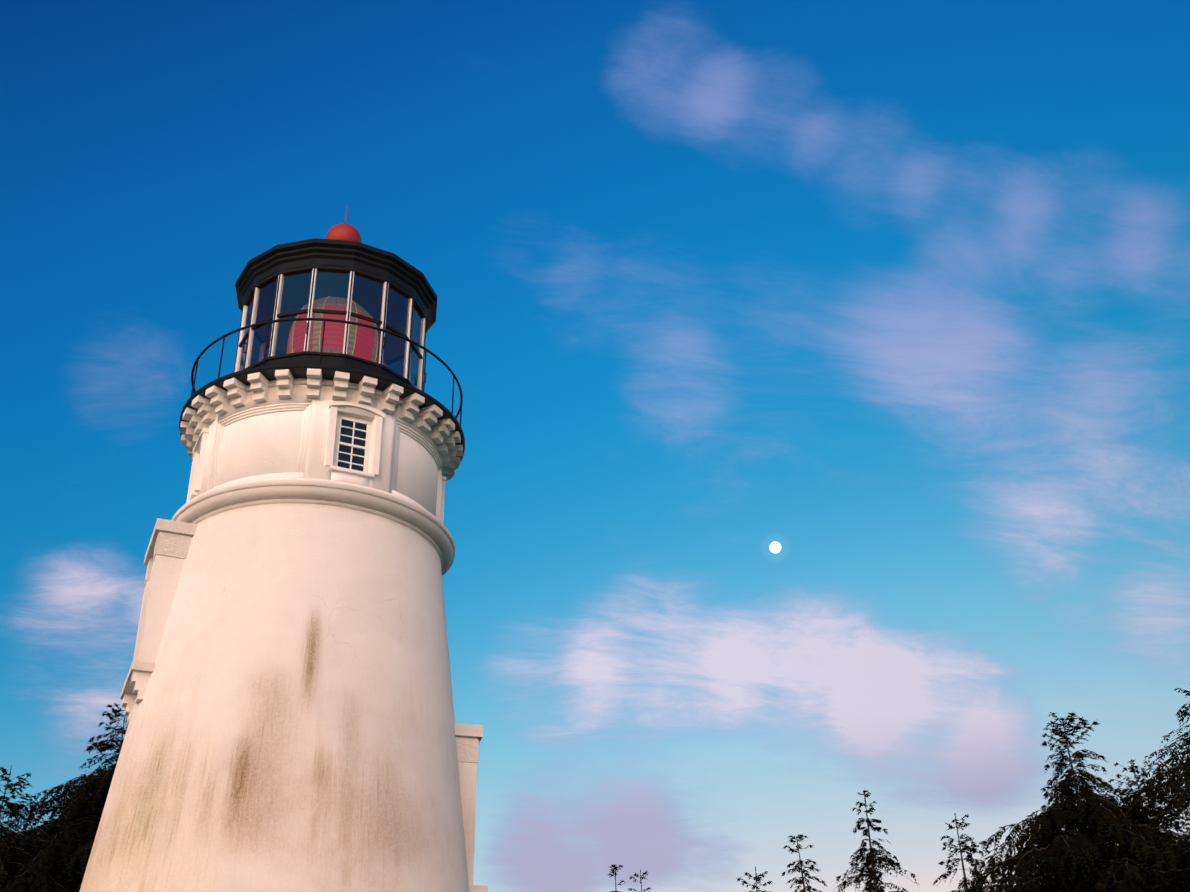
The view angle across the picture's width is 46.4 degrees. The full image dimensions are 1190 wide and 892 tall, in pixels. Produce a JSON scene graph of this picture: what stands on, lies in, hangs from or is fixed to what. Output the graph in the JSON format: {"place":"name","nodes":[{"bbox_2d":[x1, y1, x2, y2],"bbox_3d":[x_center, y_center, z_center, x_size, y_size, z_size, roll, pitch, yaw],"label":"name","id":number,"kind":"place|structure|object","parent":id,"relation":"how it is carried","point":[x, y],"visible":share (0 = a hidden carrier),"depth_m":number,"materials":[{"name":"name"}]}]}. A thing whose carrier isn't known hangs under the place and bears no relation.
{"place":"outdoors","nodes":[
{"label":"outdoors","id":0,"kind":"place"},
{"bbox_2d":[0,0,1189,891],"label":"sky","id":1,"kind":"structure","parent":0,"point":[821,368],"materials":[{"name":"blue"}]},
{"label":"ground","id":2,"kind":"structure","parent":0,"visible":0},
{"bbox_2d":[0,765,82,891],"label":"tree","id":3,"kind":"object","parent":2,"relation":"on","point":[12,857],"visible":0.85,"depth_m":39.41,"materials":[{"name":"brown plant"}]},
{"bbox_2d":[0,703,127,891],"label":"tree","id":4,"kind":"object","parent":2,"relation":"on","point":[73,834],"visible":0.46,"depth_m":41.71,"materials":[{"name":"green plant"}]},
{"bbox_2d":[607,864,625,891],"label":"tree","id":5,"kind":"object","parent":2,"relation":"on","point":[614,869],"visible":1,"depth_m":56.51,"materials":[{"name":"brown plant"}]},
{"bbox_2d":[628,870,650,891],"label":"tree","id":6,"kind":"object","parent":2,"relation":"on","point":[643,874],"visible":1,"depth_m":58.32,"materials":[{"name":"brown plant"}]},
{"bbox_2d":[737,866,771,891],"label":"tree","id":7,"kind":"object","parent":2,"relation":"on","point":[757,877],"visible":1,"depth_m":55.22,"materials":[{"name":"brown plant"}]},
{"bbox_2d":[781,834,826,891],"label":"tree","id":8,"kind":"object","parent":2,"relation":"on","point":[802,871],"visible":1,"depth_m":52.23,"materials":[{"name":"brown plant"}]},
{"bbox_2d":[833,790,917,891],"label":"tree","id":9,"kind":"object","parent":2,"relation":"on","point":[872,871],"visible":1,"depth_m":49.97,"materials":[{"name":"brown plant"}]},
{"bbox_2d":[933,813,992,891],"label":"tree","id":10,"kind":"object","parent":2,"relation":"on","point":[961,851],"visible":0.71,"depth_m":51.25,"materials":[{"name":"brown plant"}]},
{"bbox_2d":[957,712,1189,891],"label":"tree","id":11,"kind":"object","parent":2,"relation":"on","point":[1072,855],"visible":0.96,"depth_m":41.42,"materials":[{"name":"green plant"}]},
{"bbox_2d":[1075,684,1189,891],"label":"tree","id":12,"kind":"object","parent":2,"relation":"on","point":[1172,784],"visible":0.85,"depth_m":40.60,"materials":[{"name":"green plant"}]},
{"bbox_2d":[1113,797,1183,889],"bbox_3d":[18.728,17.808,43.135,7.141,13.792,6.972,5,-30,-10],"label":"tree","id":13,"kind":"object","parent":2,"relation":"on","point":[1174,825],"visible":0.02,"depth_m":45.62,"materials":[{"name":"brown plant"}]},
{"bbox_2d":[1108,759,1189,884],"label":"tree","id":14,"kind":"object","parent":2,"relation":"on","point":[1132,782],"visible":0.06,"depth_m":48.48,"materials":[{"name":"brown plant"}]},
{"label":"apron","id":15,"kind":"structure","parent":0,"visible":0},
{"bbox_2d":[79,208,486,891],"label":"lighthouse","id":16,"kind":"object","parent":15,"relation":"on","point":[287,700],"visible":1,"depth_m":21.96,"materials":[{"name":"paint"}]}
]}

